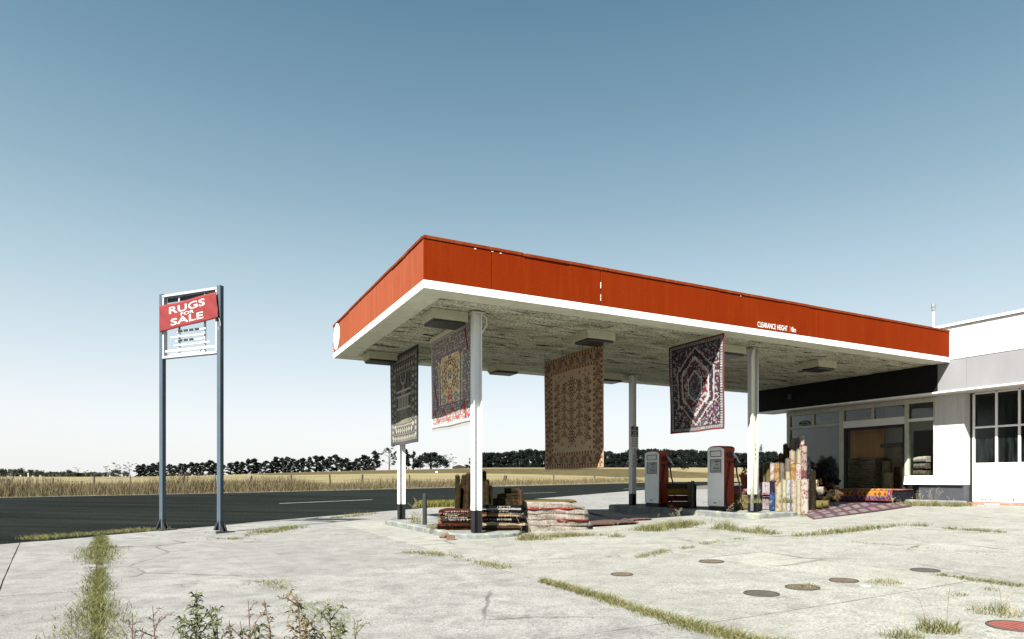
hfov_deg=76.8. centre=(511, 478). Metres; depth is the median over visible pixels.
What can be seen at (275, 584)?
joint grass
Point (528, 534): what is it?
grass tuft
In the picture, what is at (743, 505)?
folded rug
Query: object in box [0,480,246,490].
field tussocks
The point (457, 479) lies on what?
rolled rug
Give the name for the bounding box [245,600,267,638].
tall weed
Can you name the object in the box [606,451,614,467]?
cypress tree
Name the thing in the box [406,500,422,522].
grass tuft
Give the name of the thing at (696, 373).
hanging rug
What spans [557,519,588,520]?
folded cloth
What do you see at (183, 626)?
tall weed
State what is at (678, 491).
rolled rug
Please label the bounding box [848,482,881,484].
folded rug
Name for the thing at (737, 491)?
folded rug
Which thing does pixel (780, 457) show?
rolled rug
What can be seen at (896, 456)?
rolled rug
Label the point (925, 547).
joint grass
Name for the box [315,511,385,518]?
kerb grass
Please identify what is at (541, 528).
folded rug
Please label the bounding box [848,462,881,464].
folded rug
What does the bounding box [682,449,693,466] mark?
cypress tree
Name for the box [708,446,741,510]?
petrol pump
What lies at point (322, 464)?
pine tree
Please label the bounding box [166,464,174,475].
pine tree
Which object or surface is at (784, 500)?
grass tuft
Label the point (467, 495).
rolled rug
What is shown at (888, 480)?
rolled rug
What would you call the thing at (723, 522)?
grass tuft
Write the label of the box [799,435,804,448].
rolled rug
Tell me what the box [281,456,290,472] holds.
pine tree
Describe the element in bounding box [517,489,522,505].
rolled rug
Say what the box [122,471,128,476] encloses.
tree
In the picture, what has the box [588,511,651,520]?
floor rug
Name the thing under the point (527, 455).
cypress tree
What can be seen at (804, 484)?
rolled rug
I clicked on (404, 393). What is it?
hanging rug
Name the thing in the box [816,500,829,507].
rolled rug
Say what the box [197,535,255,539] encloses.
kerb grass
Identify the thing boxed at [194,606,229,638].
tall weed
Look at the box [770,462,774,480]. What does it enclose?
rolled rug
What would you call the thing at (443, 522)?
folded rug
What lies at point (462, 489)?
rolled rug
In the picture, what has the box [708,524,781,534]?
joint grass
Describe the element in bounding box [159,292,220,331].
banner
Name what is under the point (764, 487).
folded rug
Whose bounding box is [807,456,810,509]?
rolled rug
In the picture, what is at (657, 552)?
joint grass
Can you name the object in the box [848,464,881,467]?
folded rug
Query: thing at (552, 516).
folded rug
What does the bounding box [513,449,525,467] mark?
cypress tree
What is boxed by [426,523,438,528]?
grass tuft
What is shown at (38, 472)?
tree
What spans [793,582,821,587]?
grass tuft
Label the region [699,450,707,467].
cypress tree
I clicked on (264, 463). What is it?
pine tree
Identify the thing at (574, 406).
hanging rug
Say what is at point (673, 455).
cypress tree
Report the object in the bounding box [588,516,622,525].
floor rug
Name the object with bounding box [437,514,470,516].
folded rug
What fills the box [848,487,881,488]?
folded rug
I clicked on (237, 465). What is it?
pine tree
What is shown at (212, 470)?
pine tree
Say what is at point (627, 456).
cypress tree
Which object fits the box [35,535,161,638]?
joint grass
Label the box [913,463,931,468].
folded rug
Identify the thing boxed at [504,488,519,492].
rolled rug
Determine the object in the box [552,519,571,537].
grass tuft
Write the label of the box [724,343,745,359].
ceiling lamp
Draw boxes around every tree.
[0,468,7,476]
[7,469,18,476]
[16,468,25,476]
[32,469,45,476]
[65,469,72,476]
[72,472,85,476]
[100,472,109,476]
[107,470,121,476]
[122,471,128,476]
[133,465,143,476]
[140,464,147,476]
[142,465,153,476]
[149,463,157,475]
[154,462,158,475]
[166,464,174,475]
[170,465,178,475]
[175,463,184,475]
[182,463,188,475]
[187,462,194,475]
[191,463,202,475]
[198,462,206,475]
[203,460,216,474]
[210,463,216,474]
[224,462,237,474]
[232,461,242,473]
[237,461,245,473]
[244,459,251,473]
[249,458,260,473]
[259,460,271,472]
[268,462,276,472]
[271,456,281,472]
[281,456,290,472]
[286,458,296,472]
[295,458,306,471]
[296,460,300,471]
[305,456,313,471]
[311,455,321,471]
[318,455,326,471]
[324,456,333,470]
[331,454,340,470]
[337,458,347,470]
[340,458,353,470]
[350,462,356,470]
[353,458,361,470]
[357,454,368,470]
[365,456,373,469]
[366,450,381,469]
[380,446,396,469]
[405,449,411,469]
[411,451,415,468]
[411,452,449,468]
[482,452,491,467]
[485,452,496,467]
[491,452,506,467]
[502,452,513,467]
[507,450,519,467]
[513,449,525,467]
[522,448,534,467]
[530,449,542,467]
[539,450,544,467]
[604,451,608,467]
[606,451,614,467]
[610,453,621,467]
[616,452,627,467]
[622,450,628,466]
[636,448,641,467]
[636,449,647,467]
[668,450,679,467]
[674,449,686,465]
[675,459,688,469]
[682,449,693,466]
[688,449,698,466]
[694,450,706,467]
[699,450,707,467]
[735,453,741,466]
[739,452,747,467]
[759,451,772,466]
[771,451,778,461]
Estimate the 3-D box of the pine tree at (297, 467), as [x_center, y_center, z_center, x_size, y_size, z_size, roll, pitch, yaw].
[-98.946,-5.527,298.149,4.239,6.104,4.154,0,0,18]
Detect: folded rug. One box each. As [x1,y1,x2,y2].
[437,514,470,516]
[437,523,470,525]
[437,526,470,527]
[438,508,470,512]
[438,519,470,523]
[438,527,470,529]
[440,518,470,520]
[441,516,470,518]
[442,513,470,514]
[482,504,521,507]
[482,507,521,509]
[482,508,522,512]
[482,512,523,514]
[482,514,522,516]
[482,515,524,517]
[482,517,520,520]
[482,519,522,521]
[482,521,524,524]
[482,525,522,527]
[482,528,522,529]
[492,497,518,504]
[496,493,517,497]
[520,526,589,531]
[521,514,588,519]
[522,501,584,509]
[523,499,576,502]
[523,508,588,514]
[523,519,591,526]
[733,501,747,509]
[734,486,747,488]
[734,488,747,493]
[734,494,747,501]
[758,482,769,508]
[836,488,858,500]
[848,458,887,459]
[848,460,883,462]
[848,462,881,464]
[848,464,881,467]
[848,467,881,469]
[848,469,881,471]
[848,472,881,473]
[848,474,881,475]
[848,475,881,477]
[848,478,881,479]
[848,480,881,481]
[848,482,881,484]
[848,485,881,487]
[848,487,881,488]
[853,488,913,501]
[880,442,901,447]
[913,456,931,461]
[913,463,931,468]
[913,470,931,474]
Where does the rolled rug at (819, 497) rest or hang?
on the rolled rug
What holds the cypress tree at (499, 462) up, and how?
on the field
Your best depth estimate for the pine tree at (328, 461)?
300.22 m
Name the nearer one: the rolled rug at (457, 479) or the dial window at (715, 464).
the rolled rug at (457, 479)
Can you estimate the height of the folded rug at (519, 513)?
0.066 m
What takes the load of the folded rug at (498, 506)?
on the folded rug at (501, 508)
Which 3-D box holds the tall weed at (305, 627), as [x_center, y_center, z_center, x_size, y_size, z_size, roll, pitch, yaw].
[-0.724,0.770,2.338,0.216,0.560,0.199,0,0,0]
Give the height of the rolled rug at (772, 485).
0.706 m
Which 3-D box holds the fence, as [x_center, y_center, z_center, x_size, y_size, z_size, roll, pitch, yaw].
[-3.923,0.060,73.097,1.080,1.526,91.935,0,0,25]
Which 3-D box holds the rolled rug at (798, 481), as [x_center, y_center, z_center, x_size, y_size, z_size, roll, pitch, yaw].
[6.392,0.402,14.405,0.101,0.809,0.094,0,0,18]
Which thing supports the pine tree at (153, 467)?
on the field
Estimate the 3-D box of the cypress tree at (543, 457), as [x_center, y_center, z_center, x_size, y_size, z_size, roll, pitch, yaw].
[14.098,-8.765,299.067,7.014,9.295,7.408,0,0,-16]
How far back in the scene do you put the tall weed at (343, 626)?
2.29 m
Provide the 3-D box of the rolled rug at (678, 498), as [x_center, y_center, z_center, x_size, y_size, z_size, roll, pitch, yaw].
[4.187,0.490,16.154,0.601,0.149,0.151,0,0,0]
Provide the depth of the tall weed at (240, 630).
2.40 m
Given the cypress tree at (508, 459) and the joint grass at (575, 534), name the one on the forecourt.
the joint grass at (575, 534)
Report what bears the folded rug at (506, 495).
on the folded rug at (505, 501)
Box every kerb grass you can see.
[15,526,170,539]
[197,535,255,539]
[244,525,309,535]
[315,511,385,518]
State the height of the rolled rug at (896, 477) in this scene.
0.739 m
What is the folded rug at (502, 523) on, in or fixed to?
on the folded rug at (502, 526)
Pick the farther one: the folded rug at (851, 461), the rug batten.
the folded rug at (851, 461)
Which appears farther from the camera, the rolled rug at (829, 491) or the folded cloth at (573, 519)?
the rolled rug at (829, 491)
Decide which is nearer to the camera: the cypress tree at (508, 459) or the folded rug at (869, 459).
the folded rug at (869, 459)
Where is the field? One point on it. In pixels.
(690, 474)
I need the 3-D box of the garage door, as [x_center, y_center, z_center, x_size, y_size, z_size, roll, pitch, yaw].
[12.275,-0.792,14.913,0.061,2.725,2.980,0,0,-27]
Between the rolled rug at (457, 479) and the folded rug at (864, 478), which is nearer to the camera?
the rolled rug at (457, 479)
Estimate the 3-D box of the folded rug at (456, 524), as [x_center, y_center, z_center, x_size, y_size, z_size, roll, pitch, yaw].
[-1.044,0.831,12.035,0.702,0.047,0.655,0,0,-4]
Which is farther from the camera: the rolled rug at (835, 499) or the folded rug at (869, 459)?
the folded rug at (869, 459)
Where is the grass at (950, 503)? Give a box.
[896,499,977,506]
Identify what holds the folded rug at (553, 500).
on the folded rug at (530, 504)
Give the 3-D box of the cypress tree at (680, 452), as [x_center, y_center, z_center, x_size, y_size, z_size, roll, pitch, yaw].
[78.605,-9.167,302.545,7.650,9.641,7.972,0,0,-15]
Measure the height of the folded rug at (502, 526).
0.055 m
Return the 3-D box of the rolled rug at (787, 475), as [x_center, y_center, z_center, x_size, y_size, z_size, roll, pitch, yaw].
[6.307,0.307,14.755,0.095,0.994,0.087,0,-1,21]
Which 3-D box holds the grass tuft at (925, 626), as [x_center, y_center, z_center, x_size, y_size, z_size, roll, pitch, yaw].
[2.844,0.870,4.325,0.414,0.316,0.410,0,0,0]
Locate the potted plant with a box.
[737,461,747,484]
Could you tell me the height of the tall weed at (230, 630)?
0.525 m
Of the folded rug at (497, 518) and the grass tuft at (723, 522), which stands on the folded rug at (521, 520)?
the folded rug at (497, 518)
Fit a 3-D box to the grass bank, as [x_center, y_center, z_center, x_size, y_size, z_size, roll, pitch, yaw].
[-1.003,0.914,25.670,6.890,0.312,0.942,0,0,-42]
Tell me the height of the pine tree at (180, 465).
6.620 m
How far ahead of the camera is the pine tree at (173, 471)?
293.88 m
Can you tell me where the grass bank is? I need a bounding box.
[412,499,470,507]
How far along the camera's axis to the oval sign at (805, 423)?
20.27 m
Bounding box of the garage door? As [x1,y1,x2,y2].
[973,388,1023,502]
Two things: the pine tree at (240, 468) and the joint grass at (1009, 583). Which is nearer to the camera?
the joint grass at (1009, 583)
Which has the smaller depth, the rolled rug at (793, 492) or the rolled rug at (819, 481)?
the rolled rug at (793, 492)
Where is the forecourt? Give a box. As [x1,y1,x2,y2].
[0,489,1023,638]
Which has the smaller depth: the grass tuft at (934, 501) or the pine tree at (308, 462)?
the grass tuft at (934, 501)
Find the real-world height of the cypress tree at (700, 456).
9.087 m
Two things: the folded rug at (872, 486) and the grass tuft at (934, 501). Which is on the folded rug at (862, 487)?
the folded rug at (872, 486)
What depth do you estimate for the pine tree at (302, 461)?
307.53 m
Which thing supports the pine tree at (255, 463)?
on the field
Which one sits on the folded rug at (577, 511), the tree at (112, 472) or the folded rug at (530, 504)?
the folded rug at (530, 504)
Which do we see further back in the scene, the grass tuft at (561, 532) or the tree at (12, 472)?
the tree at (12, 472)
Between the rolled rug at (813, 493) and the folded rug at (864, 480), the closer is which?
the rolled rug at (813, 493)
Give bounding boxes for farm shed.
[452,464,465,468]
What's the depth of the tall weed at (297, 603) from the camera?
2.35 m
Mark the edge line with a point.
(248, 492)
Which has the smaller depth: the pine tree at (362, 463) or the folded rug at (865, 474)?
the folded rug at (865, 474)
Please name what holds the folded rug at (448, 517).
on the folded rug at (456, 519)
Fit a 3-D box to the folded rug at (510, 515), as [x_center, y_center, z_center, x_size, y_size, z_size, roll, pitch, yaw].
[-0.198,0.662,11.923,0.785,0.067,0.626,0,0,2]
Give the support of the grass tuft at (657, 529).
on the forecourt
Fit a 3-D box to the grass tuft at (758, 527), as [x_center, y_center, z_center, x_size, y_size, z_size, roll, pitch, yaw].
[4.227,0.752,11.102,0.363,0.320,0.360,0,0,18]
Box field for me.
[0,467,747,496]
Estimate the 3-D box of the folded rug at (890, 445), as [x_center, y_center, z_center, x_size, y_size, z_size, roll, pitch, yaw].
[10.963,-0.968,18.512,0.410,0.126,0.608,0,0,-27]
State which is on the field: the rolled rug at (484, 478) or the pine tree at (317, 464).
the pine tree at (317, 464)
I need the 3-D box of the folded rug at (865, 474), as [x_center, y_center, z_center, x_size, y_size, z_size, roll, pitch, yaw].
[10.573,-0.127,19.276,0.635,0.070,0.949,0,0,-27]
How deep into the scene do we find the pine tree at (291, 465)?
294.88 m
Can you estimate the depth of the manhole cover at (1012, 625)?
4.42 m
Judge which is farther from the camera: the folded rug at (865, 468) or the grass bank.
the grass bank
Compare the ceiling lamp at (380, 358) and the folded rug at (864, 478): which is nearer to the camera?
the ceiling lamp at (380, 358)
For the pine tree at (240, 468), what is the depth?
294.36 m
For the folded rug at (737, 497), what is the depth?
15.22 m
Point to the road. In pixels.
(29, 516)
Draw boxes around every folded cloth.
[524,508,574,508]
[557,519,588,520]
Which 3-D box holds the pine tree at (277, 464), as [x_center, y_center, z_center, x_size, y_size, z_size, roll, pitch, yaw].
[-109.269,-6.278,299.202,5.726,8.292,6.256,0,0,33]
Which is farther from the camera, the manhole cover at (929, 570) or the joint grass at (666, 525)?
the joint grass at (666, 525)
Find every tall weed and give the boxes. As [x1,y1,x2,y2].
[123,613,142,638]
[133,606,174,638]
[171,614,201,638]
[176,591,225,638]
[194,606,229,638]
[207,621,226,638]
[225,621,257,638]
[226,620,234,638]
[237,623,267,638]
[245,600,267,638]
[252,600,276,638]
[276,589,327,638]
[278,617,322,638]
[301,614,322,638]
[311,602,348,638]
[333,617,347,638]
[352,619,371,638]
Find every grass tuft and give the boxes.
[247,527,271,532]
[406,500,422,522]
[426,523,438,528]
[513,514,543,540]
[537,526,556,539]
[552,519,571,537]
[606,523,626,537]
[643,514,665,531]
[664,508,693,527]
[713,505,739,528]
[737,487,771,502]
[750,513,766,530]
[778,490,796,502]
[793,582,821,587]
[865,577,904,585]
[878,599,928,638]
[907,491,925,505]
[908,587,968,635]
[922,487,943,505]
[946,496,962,506]
[946,591,968,596]
[965,583,1023,618]
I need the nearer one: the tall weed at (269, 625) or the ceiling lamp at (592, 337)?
the tall weed at (269, 625)
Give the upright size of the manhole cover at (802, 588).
0.019 m
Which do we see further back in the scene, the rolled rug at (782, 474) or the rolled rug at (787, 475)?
the rolled rug at (782, 474)
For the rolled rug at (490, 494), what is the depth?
12.56 m
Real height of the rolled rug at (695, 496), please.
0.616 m
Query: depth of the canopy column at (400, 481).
14.90 m
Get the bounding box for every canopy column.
[397,354,404,519]
[468,311,486,532]
[626,375,637,504]
[746,346,760,511]
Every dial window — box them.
[647,462,656,473]
[710,459,720,472]
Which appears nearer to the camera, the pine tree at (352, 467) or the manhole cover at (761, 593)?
the manhole cover at (761, 593)
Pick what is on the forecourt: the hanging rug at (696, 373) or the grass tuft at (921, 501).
the grass tuft at (921, 501)
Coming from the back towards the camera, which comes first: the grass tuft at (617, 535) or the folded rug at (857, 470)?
the folded rug at (857, 470)
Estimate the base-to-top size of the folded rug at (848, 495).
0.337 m
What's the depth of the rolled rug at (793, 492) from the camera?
14.38 m
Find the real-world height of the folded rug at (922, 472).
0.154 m
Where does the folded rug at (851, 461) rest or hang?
on the folded rug at (863, 463)
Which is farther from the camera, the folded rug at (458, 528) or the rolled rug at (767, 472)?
the rolled rug at (767, 472)
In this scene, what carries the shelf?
attached to the shop building
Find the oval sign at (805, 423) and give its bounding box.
[798,420,811,425]
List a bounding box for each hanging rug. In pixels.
[390,344,418,445]
[431,321,470,430]
[544,345,603,469]
[669,333,724,433]
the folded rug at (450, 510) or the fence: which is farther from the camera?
the fence
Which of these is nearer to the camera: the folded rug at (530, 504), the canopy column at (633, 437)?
the folded rug at (530, 504)
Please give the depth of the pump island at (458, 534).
11.71 m
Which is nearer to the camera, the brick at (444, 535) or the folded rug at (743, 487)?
the brick at (444, 535)
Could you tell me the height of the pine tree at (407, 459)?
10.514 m
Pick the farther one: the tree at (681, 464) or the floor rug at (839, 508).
the tree at (681, 464)
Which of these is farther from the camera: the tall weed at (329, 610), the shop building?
the shop building
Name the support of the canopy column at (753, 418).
on the pump island at (701, 511)
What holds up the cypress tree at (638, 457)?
on the field
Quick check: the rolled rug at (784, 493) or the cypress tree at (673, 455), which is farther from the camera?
the cypress tree at (673, 455)
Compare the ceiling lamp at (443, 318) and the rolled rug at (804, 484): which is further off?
the rolled rug at (804, 484)
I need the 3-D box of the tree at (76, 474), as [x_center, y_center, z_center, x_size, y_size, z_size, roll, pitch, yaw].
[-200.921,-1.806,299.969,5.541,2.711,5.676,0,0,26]
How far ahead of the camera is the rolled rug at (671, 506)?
15.71 m
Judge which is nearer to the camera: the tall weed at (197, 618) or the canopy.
the tall weed at (197, 618)
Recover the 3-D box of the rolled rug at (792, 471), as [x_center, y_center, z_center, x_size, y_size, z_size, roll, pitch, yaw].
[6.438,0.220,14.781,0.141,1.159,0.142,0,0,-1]
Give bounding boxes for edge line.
[1,483,612,497]
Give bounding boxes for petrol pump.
[645,451,673,506]
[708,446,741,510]
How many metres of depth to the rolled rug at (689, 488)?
16.05 m
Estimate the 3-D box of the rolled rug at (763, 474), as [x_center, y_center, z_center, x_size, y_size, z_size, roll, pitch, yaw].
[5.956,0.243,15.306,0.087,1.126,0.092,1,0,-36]
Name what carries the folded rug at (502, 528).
on the pump island at (458, 534)
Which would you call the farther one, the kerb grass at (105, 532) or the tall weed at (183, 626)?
the kerb grass at (105, 532)
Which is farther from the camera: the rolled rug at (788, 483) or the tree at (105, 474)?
the tree at (105, 474)
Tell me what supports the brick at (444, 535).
on the forecourt
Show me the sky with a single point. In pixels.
(866, 157)
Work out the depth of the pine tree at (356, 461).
307.45 m
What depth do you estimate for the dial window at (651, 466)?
16.90 m
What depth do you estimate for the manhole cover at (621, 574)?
6.86 m
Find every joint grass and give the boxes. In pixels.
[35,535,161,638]
[237,578,308,590]
[253,597,381,624]
[400,550,517,569]
[513,531,610,538]
[537,576,803,638]
[621,518,711,532]
[633,545,694,557]
[696,537,742,544]
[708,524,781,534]
[790,522,932,536]
[852,540,998,555]
[933,572,1022,586]
[938,526,1006,532]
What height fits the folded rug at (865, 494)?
0.337 m
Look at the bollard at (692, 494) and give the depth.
15.67 m
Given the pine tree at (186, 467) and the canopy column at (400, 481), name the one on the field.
the pine tree at (186, 467)
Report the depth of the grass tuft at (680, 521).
12.19 m
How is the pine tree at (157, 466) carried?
on the field
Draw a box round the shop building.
[759,303,1023,505]
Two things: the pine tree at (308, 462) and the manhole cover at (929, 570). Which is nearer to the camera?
the manhole cover at (929, 570)
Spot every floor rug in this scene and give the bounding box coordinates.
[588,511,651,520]
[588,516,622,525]
[588,516,638,524]
[805,501,911,519]
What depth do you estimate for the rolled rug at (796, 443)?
15.26 m
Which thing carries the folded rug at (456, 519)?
on the folded rug at (443, 522)
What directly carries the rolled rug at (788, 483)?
on the forecourt
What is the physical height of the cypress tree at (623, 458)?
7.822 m
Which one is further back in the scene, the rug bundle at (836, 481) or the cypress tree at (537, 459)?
the cypress tree at (537, 459)
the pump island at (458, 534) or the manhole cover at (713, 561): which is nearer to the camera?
the manhole cover at (713, 561)
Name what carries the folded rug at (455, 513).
on the folded rug at (454, 515)
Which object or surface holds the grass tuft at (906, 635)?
on the forecourt
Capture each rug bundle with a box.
[826,477,840,484]
[828,471,837,478]
[830,488,843,501]
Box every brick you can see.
[439,531,449,537]
[447,534,454,539]
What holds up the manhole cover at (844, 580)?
on the forecourt
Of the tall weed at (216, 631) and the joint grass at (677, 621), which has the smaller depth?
the tall weed at (216, 631)
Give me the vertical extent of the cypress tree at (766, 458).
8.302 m
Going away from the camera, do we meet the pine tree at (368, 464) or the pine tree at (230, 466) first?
the pine tree at (230, 466)
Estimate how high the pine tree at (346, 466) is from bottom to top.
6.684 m
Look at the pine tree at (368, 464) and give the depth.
307.50 m
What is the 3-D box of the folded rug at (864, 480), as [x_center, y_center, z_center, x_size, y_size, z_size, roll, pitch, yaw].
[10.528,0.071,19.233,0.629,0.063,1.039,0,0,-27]
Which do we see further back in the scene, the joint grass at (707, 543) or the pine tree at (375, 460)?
the pine tree at (375, 460)
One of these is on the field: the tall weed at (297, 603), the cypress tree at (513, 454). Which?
the cypress tree at (513, 454)
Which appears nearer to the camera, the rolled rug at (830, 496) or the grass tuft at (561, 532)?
the grass tuft at (561, 532)
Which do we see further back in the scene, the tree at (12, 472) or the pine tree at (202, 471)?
the pine tree at (202, 471)
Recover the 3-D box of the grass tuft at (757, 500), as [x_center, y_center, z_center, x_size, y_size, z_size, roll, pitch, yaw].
[5.211,0.342,13.937,0.866,0.352,0.718,0,0,0]
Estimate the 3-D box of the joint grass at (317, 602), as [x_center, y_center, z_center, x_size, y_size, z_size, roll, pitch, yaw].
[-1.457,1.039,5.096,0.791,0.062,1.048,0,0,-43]
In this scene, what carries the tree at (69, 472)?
on the field
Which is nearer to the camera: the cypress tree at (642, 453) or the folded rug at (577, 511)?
the folded rug at (577, 511)
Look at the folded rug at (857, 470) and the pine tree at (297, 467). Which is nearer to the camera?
the folded rug at (857, 470)
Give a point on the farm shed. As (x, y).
(459, 466)
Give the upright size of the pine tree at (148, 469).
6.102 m
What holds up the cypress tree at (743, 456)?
on the field
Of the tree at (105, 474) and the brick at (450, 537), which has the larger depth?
the tree at (105, 474)
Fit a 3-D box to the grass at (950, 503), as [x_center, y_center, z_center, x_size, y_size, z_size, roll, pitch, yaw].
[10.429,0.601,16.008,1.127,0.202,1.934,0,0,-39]
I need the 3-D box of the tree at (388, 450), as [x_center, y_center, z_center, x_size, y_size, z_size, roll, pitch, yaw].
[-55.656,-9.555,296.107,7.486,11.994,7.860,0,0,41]
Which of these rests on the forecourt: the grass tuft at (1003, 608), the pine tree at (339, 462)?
the grass tuft at (1003, 608)
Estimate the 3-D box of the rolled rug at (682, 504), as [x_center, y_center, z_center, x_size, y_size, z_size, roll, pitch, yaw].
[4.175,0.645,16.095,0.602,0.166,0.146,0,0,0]
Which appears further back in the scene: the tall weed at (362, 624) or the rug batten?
the rug batten
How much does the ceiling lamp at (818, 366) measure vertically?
0.215 m
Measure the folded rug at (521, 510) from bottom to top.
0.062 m
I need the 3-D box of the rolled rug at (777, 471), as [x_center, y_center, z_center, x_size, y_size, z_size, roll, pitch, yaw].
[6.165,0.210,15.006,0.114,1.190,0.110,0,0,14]
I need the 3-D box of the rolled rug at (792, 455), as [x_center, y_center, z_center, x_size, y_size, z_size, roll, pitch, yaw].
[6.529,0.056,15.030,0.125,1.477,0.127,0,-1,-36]
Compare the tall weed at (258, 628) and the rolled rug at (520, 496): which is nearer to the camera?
the tall weed at (258, 628)
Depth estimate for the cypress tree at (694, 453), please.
299.35 m
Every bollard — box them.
[421,494,428,525]
[689,481,696,508]
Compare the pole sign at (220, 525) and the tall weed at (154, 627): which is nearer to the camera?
the tall weed at (154, 627)
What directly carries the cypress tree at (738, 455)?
on the field
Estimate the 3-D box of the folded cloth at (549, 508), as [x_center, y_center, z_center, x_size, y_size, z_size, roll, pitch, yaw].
[0.693,0.558,12.701,1.025,0.029,1.196,0,0,-3]
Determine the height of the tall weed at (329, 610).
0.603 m
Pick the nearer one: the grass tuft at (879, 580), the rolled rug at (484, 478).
the grass tuft at (879, 580)
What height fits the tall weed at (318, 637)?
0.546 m
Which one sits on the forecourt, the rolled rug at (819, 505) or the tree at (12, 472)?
the rolled rug at (819, 505)
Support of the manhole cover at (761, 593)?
on the forecourt
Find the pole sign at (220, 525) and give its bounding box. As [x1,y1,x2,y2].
[150,285,234,533]
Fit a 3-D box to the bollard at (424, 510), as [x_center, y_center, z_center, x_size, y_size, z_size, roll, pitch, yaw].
[-1.756,0.616,12.992,0.190,0.638,0.190,0,0,-27]
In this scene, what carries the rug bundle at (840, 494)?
on the floor rug at (839, 508)
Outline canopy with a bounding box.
[333,235,949,392]
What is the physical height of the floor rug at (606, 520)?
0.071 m
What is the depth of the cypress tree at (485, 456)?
294.58 m
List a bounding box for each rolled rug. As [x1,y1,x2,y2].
[455,474,459,507]
[456,483,460,508]
[460,474,465,508]
[464,472,470,508]
[482,470,486,524]
[485,480,489,503]
[490,485,491,503]
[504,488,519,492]
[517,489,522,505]
[667,483,690,488]
[667,488,690,495]
[667,495,687,500]
[667,501,690,507]
[667,503,677,508]
[687,482,690,507]
[695,484,696,507]
[761,466,764,509]
[765,464,769,509]
[769,492,774,510]
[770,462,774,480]
[770,480,775,492]
[775,462,779,481]
[775,481,781,510]
[779,453,782,462]
[780,462,784,482]
[782,479,785,510]
[783,443,787,472]
[785,458,790,479]
[786,471,789,479]
[786,479,790,510]
[789,438,794,450]
[789,450,794,463]
[790,463,795,507]
[791,479,795,510]
[795,437,798,463]
[796,463,800,479]
[796,479,800,514]
[797,449,799,462]
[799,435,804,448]
[800,444,806,479]
[800,478,808,514]
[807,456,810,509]
[810,469,815,509]
[816,478,821,484]
[816,494,822,499]
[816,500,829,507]
[816,502,822,508]
[821,494,833,498]
[823,482,834,487]
[827,489,834,494]
[830,496,838,501]
[882,460,890,488]
[884,472,893,488]
[891,447,901,488]
[894,467,899,488]
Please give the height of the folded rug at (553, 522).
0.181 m
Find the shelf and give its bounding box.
[912,484,918,492]
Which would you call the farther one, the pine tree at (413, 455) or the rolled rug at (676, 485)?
the pine tree at (413, 455)
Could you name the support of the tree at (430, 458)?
on the field
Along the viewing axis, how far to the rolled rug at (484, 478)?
12.63 m
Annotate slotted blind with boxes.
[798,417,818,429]
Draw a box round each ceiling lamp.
[363,351,397,365]
[422,308,467,329]
[487,363,519,375]
[573,329,615,346]
[604,373,623,383]
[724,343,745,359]
[800,359,836,372]
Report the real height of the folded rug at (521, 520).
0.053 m
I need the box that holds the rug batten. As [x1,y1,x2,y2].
[430,316,470,342]
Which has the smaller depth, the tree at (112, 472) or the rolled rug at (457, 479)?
the rolled rug at (457, 479)
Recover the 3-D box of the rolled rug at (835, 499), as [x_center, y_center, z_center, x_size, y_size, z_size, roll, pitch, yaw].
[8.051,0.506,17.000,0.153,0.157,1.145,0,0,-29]
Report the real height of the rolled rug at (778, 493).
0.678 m
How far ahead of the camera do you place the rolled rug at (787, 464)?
14.96 m
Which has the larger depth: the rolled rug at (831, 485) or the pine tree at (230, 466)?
the pine tree at (230, 466)
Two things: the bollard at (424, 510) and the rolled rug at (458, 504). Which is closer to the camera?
the rolled rug at (458, 504)
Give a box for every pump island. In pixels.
[385,518,520,538]
[609,504,796,518]
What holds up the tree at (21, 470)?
on the field
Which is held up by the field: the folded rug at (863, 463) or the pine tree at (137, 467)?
the pine tree at (137, 467)
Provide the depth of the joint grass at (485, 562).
8.30 m
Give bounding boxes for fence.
[31,474,594,490]
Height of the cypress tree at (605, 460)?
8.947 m
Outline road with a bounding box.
[0,482,740,543]
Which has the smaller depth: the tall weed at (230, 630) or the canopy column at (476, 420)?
the tall weed at (230, 630)
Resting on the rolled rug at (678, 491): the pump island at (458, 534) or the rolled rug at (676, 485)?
the rolled rug at (676, 485)
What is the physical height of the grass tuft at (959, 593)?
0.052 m
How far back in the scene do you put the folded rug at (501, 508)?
11.66 m
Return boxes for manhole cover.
[611,572,632,575]
[699,559,723,563]
[743,590,779,596]
[785,584,820,590]
[829,578,858,582]
[910,568,940,572]
[985,620,1023,631]
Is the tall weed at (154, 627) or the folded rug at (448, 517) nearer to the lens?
the tall weed at (154, 627)
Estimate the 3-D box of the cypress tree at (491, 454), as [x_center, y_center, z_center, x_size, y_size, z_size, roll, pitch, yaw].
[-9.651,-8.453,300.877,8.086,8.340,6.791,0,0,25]
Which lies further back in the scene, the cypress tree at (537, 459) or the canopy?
the cypress tree at (537, 459)
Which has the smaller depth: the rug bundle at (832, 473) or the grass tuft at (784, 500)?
the grass tuft at (784, 500)
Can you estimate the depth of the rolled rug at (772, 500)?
14.57 m
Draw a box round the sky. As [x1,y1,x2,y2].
[0,0,1023,476]
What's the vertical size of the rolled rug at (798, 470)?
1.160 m

